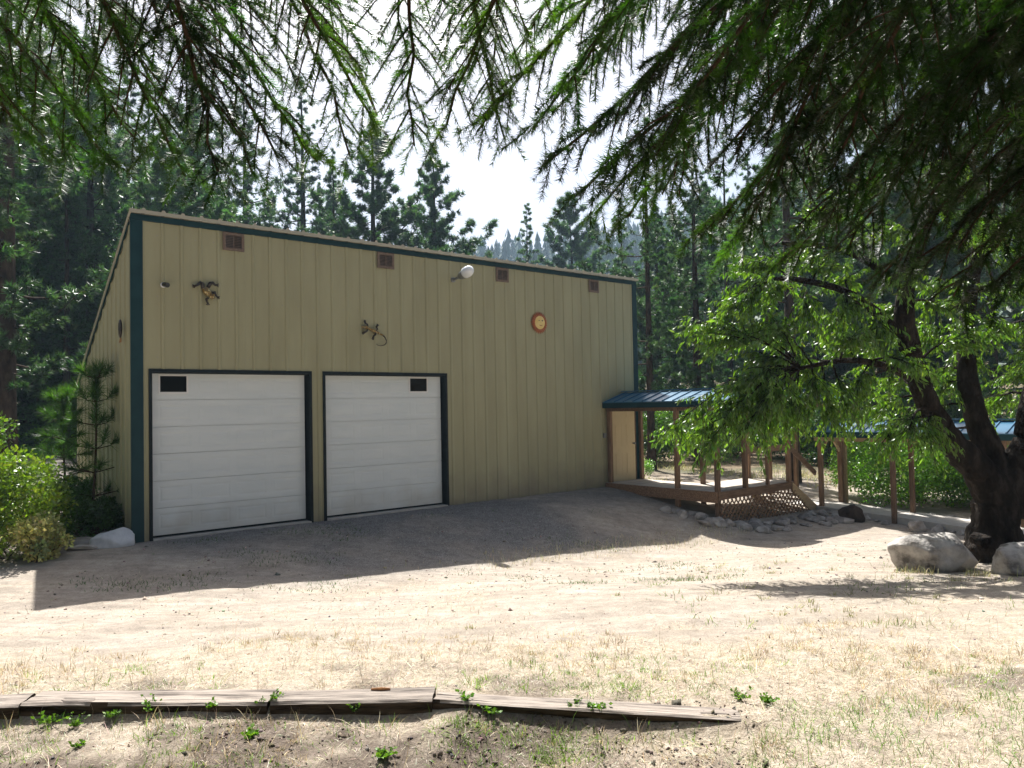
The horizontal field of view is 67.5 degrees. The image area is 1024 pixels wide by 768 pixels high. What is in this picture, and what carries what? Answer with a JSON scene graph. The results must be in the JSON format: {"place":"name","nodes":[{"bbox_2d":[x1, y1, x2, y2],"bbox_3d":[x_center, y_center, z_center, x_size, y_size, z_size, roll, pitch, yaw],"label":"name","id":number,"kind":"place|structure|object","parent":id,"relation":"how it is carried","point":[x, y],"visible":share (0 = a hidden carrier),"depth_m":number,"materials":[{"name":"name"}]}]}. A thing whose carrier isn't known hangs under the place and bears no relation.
{"place":"outdoors","nodes":[
{"label":"outdoors","id":0,"kind":"place"},
{"bbox_2d":[19,439,76,457],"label":"lawn","id":1,"kind":"structure","parent":0,"point":[29,449],"depth_m":27.05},
{"bbox_2d":[0,0,1007,254],"label":"sky","id":2,"kind":"structure","parent":0,"point":[501,193],"materials":[{"name":"white"}]},
{"bbox_2d":[0,289,1023,767],"bbox_3d":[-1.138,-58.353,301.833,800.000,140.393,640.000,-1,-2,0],"label":"ground","id":3,"kind":"structure","parent":0,"point":[586,513],"depth_m":6.61,"materials":[{"name":"soil"}]},
{"bbox_2d":[0,411,32,538],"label":"shrub","id":4,"kind":"object","parent":3,"relation":"on","point":[4,435],"visible":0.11,"depth_m":13.20,"materials":[{"name":"green plant"}]},
{"bbox_2d":[0,693,35,718],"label":"landscape timber","id":5,"kind":"object","parent":3,"relation":"on","point":[10,704],"visible":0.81,"depth_m":4.29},
{"bbox_2d":[0,10,38,248],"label":"pine tree","id":6,"kind":"object","parent":3,"relation":"on","point":[26,148],"visible":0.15,"depth_m":25.41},
{"bbox_2d":[15,208,46,242],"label":"pine tree","id":7,"kind":"object","parent":3,"relation":"on","point":[37,216],"visible":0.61,"depth_m":27.56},
{"bbox_2d":[0,510,74,562],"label":"shrub","id":8,"kind":"object","parent":3,"relation":"on","point":[37,539],"visible":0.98,"depth_m":11.14,"materials":[{"name":"green plant"}]},
{"bbox_2d":[0,445,78,558],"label":"shrub","id":9,"kind":"object","parent":3,"relation":"on","point":[47,496],"visible":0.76,"depth_m":11.38,"materials":[{"name":"green plant"}]},
{"bbox_2d":[18,427,76,445],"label":"shrub","id":10,"kind":"object","parent":3,"relation":"on","point":[30,435],"visible":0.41,"depth_m":29.27,"materials":[{"name":"green plant"}]},
{"bbox_2d":[31,710,69,723],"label":"weed","id":11,"kind":"object","parent":3,"relation":"on","point":[48,719],"visible":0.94,"depth_m":4.21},
{"bbox_2d":[17,104,102,446],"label":"fir tree","id":12,"kind":"object","parent":3,"relation":"on","point":[57,251],"visible":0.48,"depth_m":29.96,"materials":[{"name":"plant"}]},
{"bbox_2d":[33,380,96,483],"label":"young pine","id":13,"kind":"object","parent":3,"relation":"on","point":[62,399],"visible":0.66,"depth_m":14.15,"materials":[{"name":"plant"}]},
{"bbox_2d":[0,0,136,467],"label":"pine tree","id":14,"kind":"object","parent":3,"relation":"on","point":[13,301],"visible":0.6,"depth_m":22.00,"materials":[{"name":"plant"}]},
{"bbox_2d":[13,18,131,428],"bbox_3d":[-21.224,-6.990,34.409,9.247,19.612,9.641,0,-2,-31],"label":"pine tree","id":15,"kind":"object","parent":3,"relation":"on","point":[50,204],"visible":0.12,"depth_m":33.69,"materials":[{"name":"plant"}]},
{"bbox_2d":[68,709,90,726],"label":"weed","id":16,"kind":"object","parent":3,"relation":"on","point":[73,723],"visible":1,"depth_m":4.21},
{"bbox_2d":[68,536,92,546],"bbox_3d":[-6.771,2.536,12.148,0.529,0.208,0.395,-1,-2,-11],"label":"rock","id":17,"kind":"object","parent":3,"relation":"on","point":[82,540],"visible":0.24,"depth_m":12.05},
{"bbox_2d":[56,475,108,534],"bbox_3d":[-7.518,2.124,13.274,1.352,1.092,1.350,-2,-2,32],"label":"shrub","id":18,"kind":"object","parent":3,"relation":"on","point":[85,482],"visible":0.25,"depth_m":13.21,"materials":[{"name":"green plant"}]},
{"bbox_2d":[68,544,97,549],"bbox_3d":[-6.652,2.528,11.865,0.540,0.086,0.274,-1,-2,-5],"label":"rock","id":19,"kind":"object","parent":3,"relation":"on","point":[84,547],"visible":0.81,"depth_m":11.75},
{"bbox_2d":[17,53,149,430],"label":"pine tree","id":20,"kind":"object","parent":3,"relation":"on","point":[97,207],"depth_m":40.92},
{"bbox_2d":[51,353,119,531],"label":"young pine","id":21,"kind":"object","parent":3,"relation":"on","point":[94,393],"visible":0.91,"depth_m":12.87,"materials":[{"name":"plant"}]},
{"bbox_2d":[15,48,157,422],"bbox_3d":[-18.289,-6.000,33.256,8.676,17.651,8.322,-1,-2,12],"label":"pine tree","id":22,"kind":"object","parent":3,"relation":"on","point":[121,194],"visible":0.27,"depth_m":31.92,"materials":[{"name":"plant"}]},
{"bbox_2d":[58,495,124,540],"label":"shrub","id":23,"kind":"object","parent":3,"relation":"on","point":[107,509],"visible":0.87,"depth_m":12.50,"materials":[{"name":"green plant"}]},
{"bbox_2d":[89,527,134,548],"bbox_3d":[-6.244,2.508,11.966,0.625,0.496,0.306,-1,-2,-10],"label":"rock","id":24,"kind":"object","parent":3,"relation":"on","point":[120,537],"visible":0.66,"depth_m":11.90,"materials":[{"name":"stone"}]},
{"bbox_2d":[76,65,150,359],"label":"fir tree","id":25,"kind":"object","parent":3,"relation":"on","point":[133,102],"visible":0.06,"depth_m":38.33,"materials":[{"name":"plant"}]},
{"bbox_2d":[116,88,171,243],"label":"pine tree","id":26,"kind":"object","parent":3,"relation":"on","point":[149,131],"visible":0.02,"depth_m":55.26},
{"bbox_2d":[20,689,278,715],"bbox_3d":[-2.049,1.864,4.360,1.401,0.180,0.217,-1,-2,2],"label":"landscape timber","id":27,"kind":"object","parent":3,"relation":"on","point":[101,702],"visible":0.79,"depth_m":4.29,"materials":[{"name":"wood"}]},
{"bbox_2d":[140,693,161,712],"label":"weed","id":28,"kind":"object","parent":3,"relation":"on","point":[149,707],"visible":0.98,"depth_m":4.25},
{"bbox_2d":[84,112,240,344],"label":"pine tree","id":29,"kind":"object","parent":3,"relation":"on","point":[222,211],"visible":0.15,"depth_m":30.13,"materials":[{"name":"plant"}]},
{"bbox_2d":[109,40,261,251],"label":"pine tree","id":30,"kind":"object","parent":3,"relation":"on","point":[247,211],"visible":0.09,"depth_m":34.88,"materials":[{"name":"plant"}]},
{"bbox_2d":[117,92,279,226],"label":"pine tree","id":31,"kind":"object","parent":3,"relation":"on","point":[252,220],"visible":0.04,"depth_m":40.12,"materials":[{"name":"plant"}]},
{"bbox_2d":[0,0,461,213],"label":"fir tree","id":32,"kind":"object","parent":3,"relation":"on","point":[121,17],"visible":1,"depth_m":2.32,"materials":[{"name":"green plant"}]},
{"bbox_2d":[240,723,258,738],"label":"weed","id":33,"kind":"object","parent":3,"relation":"on","point":[249,733],"visible":1,"depth_m":3.97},
{"bbox_2d":[204,70,301,228],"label":"pine tree","id":34,"kind":"object","parent":3,"relation":"on","point":[247,184],"visible":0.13,"depth_m":46.31,"materials":[{"name":"plant"}]},
{"bbox_2d":[254,76,349,235],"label":"pine tree","id":35,"kind":"object","parent":3,"relation":"on","point":[300,192],"visible":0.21,"depth_m":47.29,"materials":[{"name":"plant"}]},
{"bbox_2d":[310,190,341,235],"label":"pine tree","id":36,"kind":"object","parent":3,"relation":"on","point":[328,204],"visible":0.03,"depth_m":59.90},
{"bbox_2d":[307,146,359,237],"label":"pine tree","id":37,"kind":"object","parent":3,"relation":"on","point":[322,222],"visible":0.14,"depth_m":45.23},
{"bbox_2d":[270,687,435,714],"bbox_3d":[-0.887,1.836,4.318,0.895,0.176,0.207,-1,-2,0],"label":"landscape timber","id":38,"kind":"object","parent":3,"relation":"on","point":[407,700],"visible":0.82,"depth_m":4.23,"materials":[{"name":"wood"}]},
{"bbox_2d":[75,208,639,542],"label":"garage","id":39,"kind":"structure","parent":3,"relation":"on","point":[273,386],"depth_m":14.66,"materials":[{"name":"metal"}]},
{"bbox_2d":[192,281,219,304],"bbox_3d":[-5.176,-1.545,12.983,0.465,0.419,0.109,0,-2,-40],"label":"frog sculpture","id":40,"kind":"object","parent":39,"relation":"attached to","point":[206,290],"visible":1,"depth_m":12.99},
{"bbox_2d":[152,373,305,537],"bbox_3d":[-4.880,1.170,13.390,2.663,2.696,0.062,0,-2,-40],"label":"garage door","id":41,"kind":"structure","parent":39,"relation":"in","point":[229,449],"depth_m":13.30,"materials":[{"name":"white metal"}]},
{"bbox_2d":[361,320,386,345],"bbox_3d":[-2.707,-0.999,15.048,0.563,0.503,0.071,0,-2,-40],"label":"gecko sculpture","id":42,"kind":"object","parent":39,"relation":"attached to","point":[367,327],"visible":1,"depth_m":15.02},
{"bbox_2d":[325,376,441,516],"bbox_3d":[-2.538,1.182,15.353,2.677,2.696,0.062,0,-2,-40],"label":"garage door","id":43,"kind":"structure","parent":39,"relation":"in","point":[383,433],"depth_m":15.28,"materials":[{"name":"white metal"}]},
{"bbox_2d":[451,266,473,281],"bbox_3d":[-1.052,-2.318,16.114,0.236,0.272,0.675,0,-2,-40],"label":"yard light","id":44,"kind":"object","parent":39,"relation":"attached to","point":[466,272],"visible":1,"depth_m":15.91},
{"bbox_2d":[531,312,546,333],"bbox_3d":[0.662,-1.436,17.893,0.524,0.520,0.090,0,-2,-40],"label":"sun plaque","id":45,"kind":"object","parent":39,"relation":"attached to","point":[539,320],"visible":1,"depth_m":17.87,"materials":[{"name":"ceramic"}]},
{"bbox_2d":[612,411,635,481],"bbox_3d":[2.901,1.487,19.622,0.860,2.030,0.107,0,-2,-40],"label":"side door","id":46,"kind":"structure","parent":39,"relation":"in","point":[623,422],"depth_m":19.65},
{"bbox_2d":[295,111,451,251],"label":"pine tree","id":47,"kind":"object","parent":3,"relation":"on","point":[378,198],"visible":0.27,"depth_m":40.61,"materials":[{"name":"plant"}]},
{"bbox_2d":[0,699,770,767],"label":"soil clods","id":48,"kind":"object","parent":3,"relation":"on","point":[480,739],"visible":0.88,"depth_m":3.90,"materials":[{"name":"soil"}]},
{"bbox_2d":[375,745,397,758],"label":"weed","id":49,"kind":"object","parent":3,"relation":"on","point":[380,753],"visible":1,"depth_m":3.77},
{"bbox_2d":[50,508,743,592],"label":"green grass","id":50,"kind":"structure","parent":3,"relation":"on","point":[668,579],"depth_m":10.84,"materials":[{"name":"plant"}]},
{"bbox_2d":[4,703,824,752],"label":"dry grass","id":51,"kind":"structure","parent":3,"relation":"on","point":[423,722],"depth_m":4.01,"materials":[{"name":"plant"}]},
{"bbox_2d":[1,706,829,751],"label":"green grass","id":52,"kind":"structure","parent":3,"relation":"on","point":[444,718],"depth_m":4.01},
{"bbox_2d":[376,141,499,257],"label":"pine tree","id":53,"kind":"object","parent":3,"relation":"on","point":[438,236],"visible":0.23,"depth_m":45.65,"materials":[{"name":"plant"}]},
{"bbox_2d":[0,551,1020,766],"bbox_3d":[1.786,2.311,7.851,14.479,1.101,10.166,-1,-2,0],"label":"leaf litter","id":54,"kind":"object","parent":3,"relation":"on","point":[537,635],"visible":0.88,"depth_m":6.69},
{"bbox_2d":[0,510,1023,767],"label":"pebbles","id":55,"kind":"object","parent":3,"relation":"on","point":[506,586],"visible":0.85,"depth_m":9.48,"materials":[{"name":"stone"}]},
{"bbox_2d":[0,642,1023,767],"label":"green grass","id":56,"kind":"structure","parent":3,"relation":"on","point":[908,710],"depth_m":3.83,"materials":[{"name":"plant"}]},
{"bbox_2d":[1,556,1023,653],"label":"dry grass","id":57,"kind":"structure","parent":3,"relation":"on","point":[577,608],"depth_m":7.40,"materials":[{"name":"plant"}]},
{"bbox_2d":[515,202,539,263],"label":"fir tree","id":58,"kind":"object","parent":3,"relation":"on","point":[528,257],"visible":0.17,"depth_m":60.29,"materials":[{"name":"plant"}]},
{"bbox_2d":[53,167,1023,384],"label":"hill forest","id":59,"kind":"object","parent":3,"relation":"on","point":[505,250],"visible":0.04,"depth_m":291.38,"materials":[{"name":"plant"}]},
{"bbox_2d":[385,519,758,570],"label":"dry grass","id":60,"kind":"structure","parent":3,"relation":"on","point":[532,561],"depth_m":13.93,"materials":[{"name":"plant"}]},
{"bbox_2d":[537,191,612,272],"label":"pine tree","id":61,"kind":"object","parent":3,"relation":"on","point":[575,249],"visible":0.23,"depth_m":69.48,"materials":[{"name":"plant"}]},
{"bbox_2d":[433,692,740,722],"bbox_3d":[0.385,1.815,4.162,1.646,0.175,0.162,-1,-2,10],"label":"landscape timber","id":62,"kind":"object","parent":3,"relation":"on","point":[648,712],"visible":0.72,"depth_m":4.12,"materials":[{"name":"wood"}]},
{"bbox_2d":[587,701,612,709],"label":"weed","id":63,"kind":"object","parent":3,"relation":"on","point":[594,705],"visible":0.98,"depth_m":4.12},
{"bbox_2d":[594,196,642,347],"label":"pine tree","id":64,"kind":"object","parent":3,"relation":"on","point":[629,247],"visible":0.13,"depth_m":46.05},
{"bbox_2d":[573,99,693,469],"bbox_3d":[4.248,-3.553,27.503,4.131,13.885,4.438,-1,-2,6],"label":"pine tree","id":65,"kind":"object","parent":3,"relation":"on","point":[648,242],"visible":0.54,"depth_m":27.38,"materials":[{"name":"plant"}]},
{"bbox_2d":[267,553,1015,629],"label":"yard tufts","id":66,"kind":"object","parent":3,"relation":"on","point":[844,608],"visible":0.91,"depth_m":8.02,"materials":[{"name":"plant"}]},
{"bbox_2d":[644,459,655,476],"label":"sagebrush","id":67,"kind":"object","parent":3,"relation":"on","point":[648,466],"visible":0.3,"depth_m":21.32,"materials":[{"name":"green plant"}]},
{"bbox_2d":[643,411,685,463],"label":"shrub","id":68,"kind":"object","parent":3,"relation":"on","point":[665,449],"visible":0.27,"depth_m":29.80,"materials":[{"name":"green plant"}]},
{"bbox_2d":[612,203,722,428],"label":"pine tree","id":69,"kind":"object","parent":3,"relation":"on","point":[658,356],"visible":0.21,"depth_m":41.66,"materials":[{"name":"plant"}]},
{"bbox_2d":[643,411,693,461],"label":"shrub","id":70,"kind":"object","parent":3,"relation":"on","point":[668,415],"visible":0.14,"depth_m":30.71,"materials":[{"name":"green plant"}]},
{"bbox_2d":[638,195,706,386],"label":"pine tree","id":71,"kind":"object","parent":3,"relation":"on","point":[674,236],"visible":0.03,"depth_m":50.26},
{"bbox_2d":[657,378,692,443],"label":"shrub","id":72,"kind":"object","parent":3,"relation":"on","point":[674,385],"visible":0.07,"depth_m":39.65,"materials":[{"name":"green plant"}]},
{"bbox_2d":[638,135,767,467],"bbox_3d":[6.841,-3.636,28.464,3.986,14.122,4.961,0,-2,-36],"label":"pine tree","id":73,"kind":"object","parent":3,"relation":"on","point":[692,293],"visible":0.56,"depth_m":28.48,"materials":[{"name":"plant"}]},
{"bbox_2d":[654,180,755,389],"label":"pine tree","id":74,"kind":"object","parent":3,"relation":"on","point":[714,293],"visible":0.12,"depth_m":45.57,"materials":[{"name":"plant"}]},
{"bbox_2d":[683,419,749,463],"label":"shrub","id":75,"kind":"object","parent":3,"relation":"on","point":[727,453],"visible":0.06,"depth_m":30.40,"materials":[{"name":"green plant"}]},
{"bbox_2d":[413,0,1023,353],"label":"fir tree","id":76,"kind":"object","parent":3,"relation":"on","point":[961,51],"visible":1,"depth_m":2.29,"materials":[{"name":"green plant"}]},
{"bbox_2d":[602,388,840,520],"bbox_3d":[5.685,1.708,19.597,5.788,3.180,3.746,0,-2,-40],"label":"covered porch","id":77,"kind":"object","parent":3,"relation":"on","point":[717,491],"visible":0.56,"depth_m":18.12,"materials":[{"name":"brown wood"}]},
{"bbox_2d":[673,130,773,446],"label":"pine tree","id":78,"kind":"object","parent":3,"relation":"on","point":[730,364],"visible":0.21,"depth_m":38.28,"materials":[{"name":"plant"}]},
{"bbox_2d":[730,685,753,700],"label":"weed","id":79,"kind":"object","parent":3,"relation":"on","point":[743,696],"visible":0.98,"depth_m":4.19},
{"bbox_2d":[717,148,776,382],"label":"pine tree","id":80,"kind":"object","parent":3,"relation":"on","point":[745,178],"visible":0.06,"depth_m":48.32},
{"bbox_2d":[759,692,779,702],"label":"weed","id":81,"kind":"object","parent":3,"relation":"on","point":[766,698],"visible":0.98,"depth_m":4.13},
{"bbox_2d":[701,138,872,385],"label":"pine tree","id":82,"kind":"object","parent":3,"relation":"on","point":[755,350],"visible":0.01,"depth_m":40.05,"materials":[{"name":"plant"}]},
{"bbox_2d":[762,419,828,459],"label":"shrub","id":83,"kind":"object","parent":3,"relation":"on","point":[780,443],"visible":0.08,"depth_m":31.21,"materials":[{"name":"green plant"}]},
{"bbox_2d":[724,31,890,482],"bbox_3d":[9.291,-5.307,23.625,5.164,17.356,5.548,-2,-2,25],"label":"pine tree","id":84,"kind":"object","parent":3,"relation":"on","point":[789,301],"visible":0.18,"depth_m":23.64,"materials":[{"name":"plant"}]},
{"bbox_2d":[734,141,899,449],"bbox_3d":[14.469,-4.397,36.271,7.397,15.690,7.712,-2,-2,25],"label":"pine tree","id":85,"kind":"object","parent":3,"relation":"on","point":[828,373],"visible":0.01,"depth_m":35.33,"materials":[{"name":"plant"}]},
{"bbox_2d":[778,383,865,465],"bbox_3d":[11.925,1.533,28.942,3.470,3.279,2.683,-1,-2,0],"label":"shrub","id":86,"kind":"object","parent":3,"relation":"on","point":[815,459],"visible":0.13,"depth_m":28.91,"materials":[{"name":"green plant"}]},
{"bbox_2d":[646,124,1023,562],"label":"cherry tree","id":87,"kind":"object","parent":3,"relation":"on","point":[986,464],"visible":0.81,"depth_m":10.15,"materials":[{"name":"green plant"}]},
{"bbox_2d":[647,563,1023,629],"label":"green grass","id":88,"kind":"structure","parent":3,"relation":"on","point":[837,588],"depth_m":7.73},
{"bbox_2d":[805,148,891,386],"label":"pine tree","id":89,"kind":"object","parent":3,"relation":"on","point":[848,156],"depth_m":43.92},
{"bbox_2d":[838,504,864,522],"bbox_3d":[7.894,3.084,17.891,0.640,0.513,0.466,-1,-2,-17],"label":"rock","id":90,"kind":"object","parent":3,"relation":"on","point":[854,512],"visible":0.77,"depth_m":17.78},
{"bbox_2d":[800,368,905,463],"bbox_3d":[13.282,1.275,29.992,4.442,3.785,3.391,-1,-2,0],"label":"shrub","id":91,"kind":"object","parent":3,"relation":"on","point":[890,410],"visible":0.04,"depth_m":29.39,"materials":[{"name":"green plant"}]},
{"bbox_2d":[766,112,981,417],"bbox_3d":[16.125,-4.918,34.034,7.860,16.670,8.194,-3,-2,41],"label":"pine tree","id":92,"kind":"object","parent":3,"relation":"on","point":[831,305],"visible":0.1,"depth_m":33.41,"materials":[{"name":"plant"}]},
{"bbox_2d":[861,372,915,450],"bbox_3d":[15.562,1.157,30.822,3.098,4.020,3.694,-3,-2,44],"label":"shrub","id":93,"kind":"object","parent":3,"relation":"on","point":[883,375],"visible":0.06,"depth_m":30.47,"materials":[{"name":"green plant"}]},
{"bbox_2d":[824,411,970,507],"bbox_3d":[10.641,1.912,20.571,4.442,2.584,3.888,-1,-2,0],"label":"shrub","id":94,"kind":"object","parent":3,"relation":"on","point":[928,479],"visible":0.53,"depth_m":19.68,"materials":[{"name":"green plant"}]},
{"bbox_2d":[808,419,1023,527],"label":"covered walkway","id":95,"kind":"structure","parent":3,"relation":"on","point":[1005,431],"depth_m":18.36,"materials":[{"name":"brown wood"}]},
{"bbox_2d":[908,520,925,531],"bbox_3d":[8.876,3.147,16.846,0.435,0.317,0.350,0,-2,-38],"label":"rock","id":96,"kind":"object","parent":3,"relation":"on","point":[917,526],"visible":0.92,"depth_m":16.72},
{"bbox_2d":[883,373,962,460],"bbox_3d":[15.911,1.217,28.928,3.385,3.804,3.342,-3,-2,43],"label":"shrub","id":97,"kind":"object","parent":3,"relation":"on","point":[905,392],"visible":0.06,"depth_m":28.95,"materials":[{"name":"green plant"}]},
{"bbox_2d":[887,532,978,572],"bbox_3d":[5.628,2.356,10.282,1.086,0.796,0.773,1,4,20],"label":"boulder","id":98,"kind":"object","parent":3,"relation":"on","point":[944,552],"visible":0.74,"depth_m":10.01,"materials":[{"name":"stone"}]},
{"bbox_2d":[863,140,1009,418],"bbox_3d":[18.296,-3.979,32.829,6.149,14.726,5.888,0,-2,-21],"label":"pine tree","id":99,"kind":"object","parent":3,"relation":"on","point":[945,320],"visible":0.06,"depth_m":31.80,"materials":[{"name":"plant"}]},
{"bbox_2d":[875,564,1022,579],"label":"dry grass","id":100,"kind":"structure","parent":3,"relation":"on","point":[975,573],"depth_m":9.55,"materials":[{"name":"plant"}]},
{"bbox_2d":[911,83,1023,420],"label":"pine tree","id":101,"kind":"object","parent":3,"relation":"on","point":[992,359],"visible":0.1,"depth_m":29.91,"materials":[{"name":"plant"}]},
{"bbox_2d":[930,445,1008,507],"bbox_3d":[12.215,2.178,19.586,2.722,2.085,2.746,-1,-2,0],"label":"shrub","id":102,"kind":"object","parent":3,"relation":"on","point":[961,490],"visible":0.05,"depth_m":19.33,"materials":[{"name":"green plant"}]},
{"bbox_2d":[943,367,1010,420],"bbox_3d":[16.452,1.261,28.146,4.096,3.691,3.287,-1,-2,0],"label":"shrub","id":103,"kind":"object","parent":3,"relation":"on","point":[956,392],"visible":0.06,"depth_m":27.74,"materials":[{"name":"green plant"}]},
{"bbox_2d":[957,380,1020,420],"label":"shrub","id":104,"kind":"object","parent":3,"relation":"on","point":[1005,414],"visible":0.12,"depth_m":25.93,"materials":[{"name":"green plant"}]},
{"bbox_2d":[975,134,1023,383],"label":"pine tree","id":105,"kind":"object","parent":3,"relation":"on","point":[1000,358],"visible":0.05,"depth_m":33.83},
{"bbox_2d":[980,103,1023,378],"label":"pine tree","id":106,"kind":"object","parent":3,"relation":"on","point":[995,275],"visible":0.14,"depth_m":29.70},
{"bbox_2d":[991,542,1023,575],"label":"boulder","id":107,"kind":"object","parent":3,"relation":"on","point":[1008,558],"visible":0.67,"depth_m":9.38,"materials":[{"name":"stone"}]},
{"bbox_2d":[0,604,1023,767],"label":"dry grass","id":108,"kind":"structure","parent":0,"point":[540,650],"depth_m":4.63,"materials":[{"name":"plant"}]},
{"bbox_2d":[644,460,885,493],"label":"dry grass","id":109,"kind":"structure","parent":0,"point":[665,464],"depth_m":25.91,"materials":[{"name":"plant"}]},
{"bbox_2d":[785,499,1023,533],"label":"path","id":110,"kind":"structure","parent":0,"point":[930,521],"depth_m":17.91,"materials":[{"name":"concrete"}]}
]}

